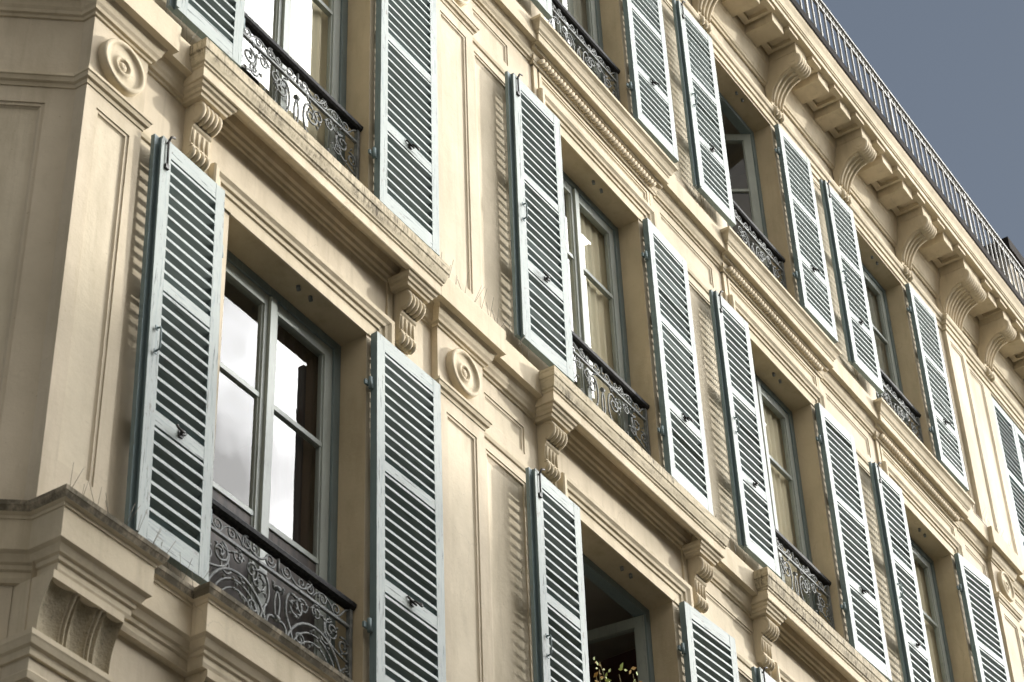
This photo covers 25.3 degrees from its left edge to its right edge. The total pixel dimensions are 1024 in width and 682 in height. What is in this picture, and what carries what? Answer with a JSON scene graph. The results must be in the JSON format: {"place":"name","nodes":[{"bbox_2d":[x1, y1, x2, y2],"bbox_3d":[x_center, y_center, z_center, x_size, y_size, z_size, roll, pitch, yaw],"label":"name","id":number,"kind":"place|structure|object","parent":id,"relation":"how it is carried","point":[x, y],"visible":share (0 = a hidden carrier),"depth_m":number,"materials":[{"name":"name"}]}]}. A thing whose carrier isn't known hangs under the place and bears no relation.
{"place":"outdoors","nodes":[
{"label":"outdoors","id":0,"kind":"place"},
{"bbox_2d":[593,657,641,681],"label":"window plant","id":1,"kind":"object","parent":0,"point":[607,679],"depth_m":12.72,"materials":[{"name":"green plant"}]},
{"bbox_2d":[796,0,1023,257],"label":"sky","id":2,"kind":"structure","parent":0,"point":[955,68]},
{"bbox_2d":[984,236,1023,298],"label":"neighbouring building","id":3,"kind":"structure","parent":0,"point":[1013,250],"depth_m":25.96,"materials":[{"name":"stone"}]},
{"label":"pavement","id":4,"kind":"structure","parent":0,"visible":0},
{"bbox_2d":[0,0,1023,681],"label":"apartment building","id":5,"kind":"structure","parent":4,"relation":"on","point":[188,224],"depth_m":12.90,"materials":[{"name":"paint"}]},
{"bbox_2d":[70,462,161,543],"bbox_3d":[-1.544,0.651,8.935,0.091,0.145,0.530,-26,-45,27],"label":"bird spike strip","id":6,"kind":"object","parent":5,"relation":"on","point":[107,504],"visible":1,"depth_m":8.95,"materials":[{"name":"silver metal"}]},
{"bbox_2d":[161,541,211,585],"bbox_3d":[-1.370,0.886,9.241,0.089,0.150,0.434,-25,-44,26],"label":"bird spike strip","id":7,"kind":"object","parent":5,"relation":"on","point":[188,567],"visible":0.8,"depth_m":9.29,"materials":[{"name":"silver metal"}]},
{"bbox_2d":[209,249,340,667],"bbox_3d":[-1.171,0.634,10.602,0.081,2.263,1.106,-24,-44,24],"label":"window","id":8,"kind":"structure","parent":5,"relation":"in","point":[273,309],"depth_m":10.86,"materials":[{"name":"blue paint"}]},
{"bbox_2d":[269,324,317,554],"bbox_3d":[-1.030,0.797,10.843,0.020,2.245,0.600,-24,-44,24],"label":"curtain","id":9,"kind":"object","parent":5,"relation":"hanging from","point":[292,494],"visible":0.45,"depth_m":11.05,"materials":[{"name":"fabric"}]},
{"bbox_2d":[259,0,327,146],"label":"curtain","id":10,"kind":"object","parent":5,"relation":"hanging from","point":[308,37],"visible":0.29,"depth_m":12.74,"materials":[{"name":"beige fabric"}]},
{"bbox_2d":[269,0,347,166],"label":"window","id":11,"kind":"structure","parent":5,"relation":"in","point":[336,11],"depth_m":12.75,"materials":[{"name":"blue paint"}]},
{"bbox_2d":[441,254,498,323],"bbox_3d":[-0.224,-0.278,12.579,0.092,0.149,0.630,-24,-44,24],"label":"bird spike strip","id":12,"kind":"object","parent":5,"relation":"on","point":[478,292],"visible":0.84,"depth_m":12.62,"materials":[{"name":"silver metal"}]},
{"bbox_2d":[501,319,528,358],"bbox_3d":[0.028,-0.004,12.934,0.088,0.136,0.359,-24,-44,24],"label":"bird spike strip","id":13,"kind":"object","parent":5,"relation":"on","point":[520,342],"visible":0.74,"depth_m":12.97,"materials":[{"name":"silver metal"}]},
{"bbox_2d":[547,0,590,68],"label":"curtain","id":14,"kind":"object","parent":5,"relation":"hanging from","point":[576,9],"visible":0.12,"depth_m":16.80,"materials":[{"name":"grey fabric"}]},
{"bbox_2d":[552,0,605,82],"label":"window","id":15,"kind":"structure","parent":5,"relation":"in","point":[592,6],"depth_m":16.79,"materials":[{"name":"blue paint"}]},
{"bbox_2d":[564,195,617,424],"bbox_3d":[0.399,-0.120,14.580,0.020,2.363,1.240,-24,-44,24],"label":"curtain","id":16,"kind":"object","parent":5,"relation":"hanging from","point":[597,309],"visible":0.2,"depth_m":14.99,"materials":[{"name":"beige fabric"}]},
{"bbox_2d":[563,171,634,440],"bbox_3d":[0.433,-0.118,14.550,0.081,2.381,1.106,-24,-44,24],"label":"window","id":17,"kind":"structure","parent":5,"relation":"in","point":[577,201],"depth_m":15.00,"materials":[{"name":"blue paint"}]},
{"bbox_2d":[582,553,654,681],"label":"window","id":18,"kind":"structure","parent":5,"relation":"in","point":[640,625],"depth_m":13.53,"materials":[{"name":"blue paint"}]},
{"bbox_2d":[719,92,772,273],"bbox_3d":[1.553,-1.055,18.214,0.511,2.292,1.106,-24,-44,24],"label":"window","id":19,"kind":"structure","parent":5,"relation":"in","point":[746,136],"depth_m":18.87,"materials":[{"name":"blue paint"}]},
{"bbox_2d":[763,403,803,598],"bbox_3d":[1.798,1.190,16.262,0.020,2.363,1.240,-24,-44,24],"label":"curtain","id":20,"kind":"object","parent":5,"relation":"hanging from","point":[780,481],"visible":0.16,"depth_m":16.72,"materials":[{"name":"beige fabric"}]},
{"bbox_2d":[755,374,819,615],"bbox_3d":[1.832,1.191,16.232,0.081,2.381,1.106,-24,-44,24],"label":"window","id":21,"kind":"structure","parent":5,"relation":"in","point":[765,394],"depth_m":16.76,"materials":[{"name":"blue paint"}]},
{"bbox_2d":[865,284,895,408],"bbox_3d":[3.084,0.155,19.814,0.020,2.274,1.240,-24,-44,24],"label":"curtain","id":22,"kind":"object","parent":5,"relation":"hanging from","point":[876,323],"visible":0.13,"depth_m":20.41,"materials":[{"name":"grey fabric"}]},
{"bbox_2d":[862,263,909,428],"bbox_3d":[3.119,0.156,19.784,0.081,2.292,1.106,-24,-44,24],"label":"window","id":23,"kind":"structure","parent":5,"relation":"in","point":[887,338],"depth_m":20.44,"materials":[{"name":"blue paint"}]},
{"bbox_2d":[914,560,942,681],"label":"curtain","id":24,"kind":"object","parent":5,"relation":"hanging from","point":[924,598],"visible":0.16,"depth_m":18.50,"materials":[{"name":"beige fabric"}]},
{"bbox_2d":[910,537,954,681],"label":"window","id":25,"kind":"structure","parent":5,"relation":"in","point":[937,621],"depth_m":18.60,"materials":[{"name":"blue paint"}]},
{"bbox_2d":[972,507,1008,544],"bbox_3d":[4.213,1.621,19.984,0.088,0.148,0.758,-24,-44,24],"label":"bird spike strip","id":26,"kind":"object","parent":5,"relation":"on","point":[984,520],"visible":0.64,"depth_m":19.85,"materials":[{"name":"silver metal"}]}
]}

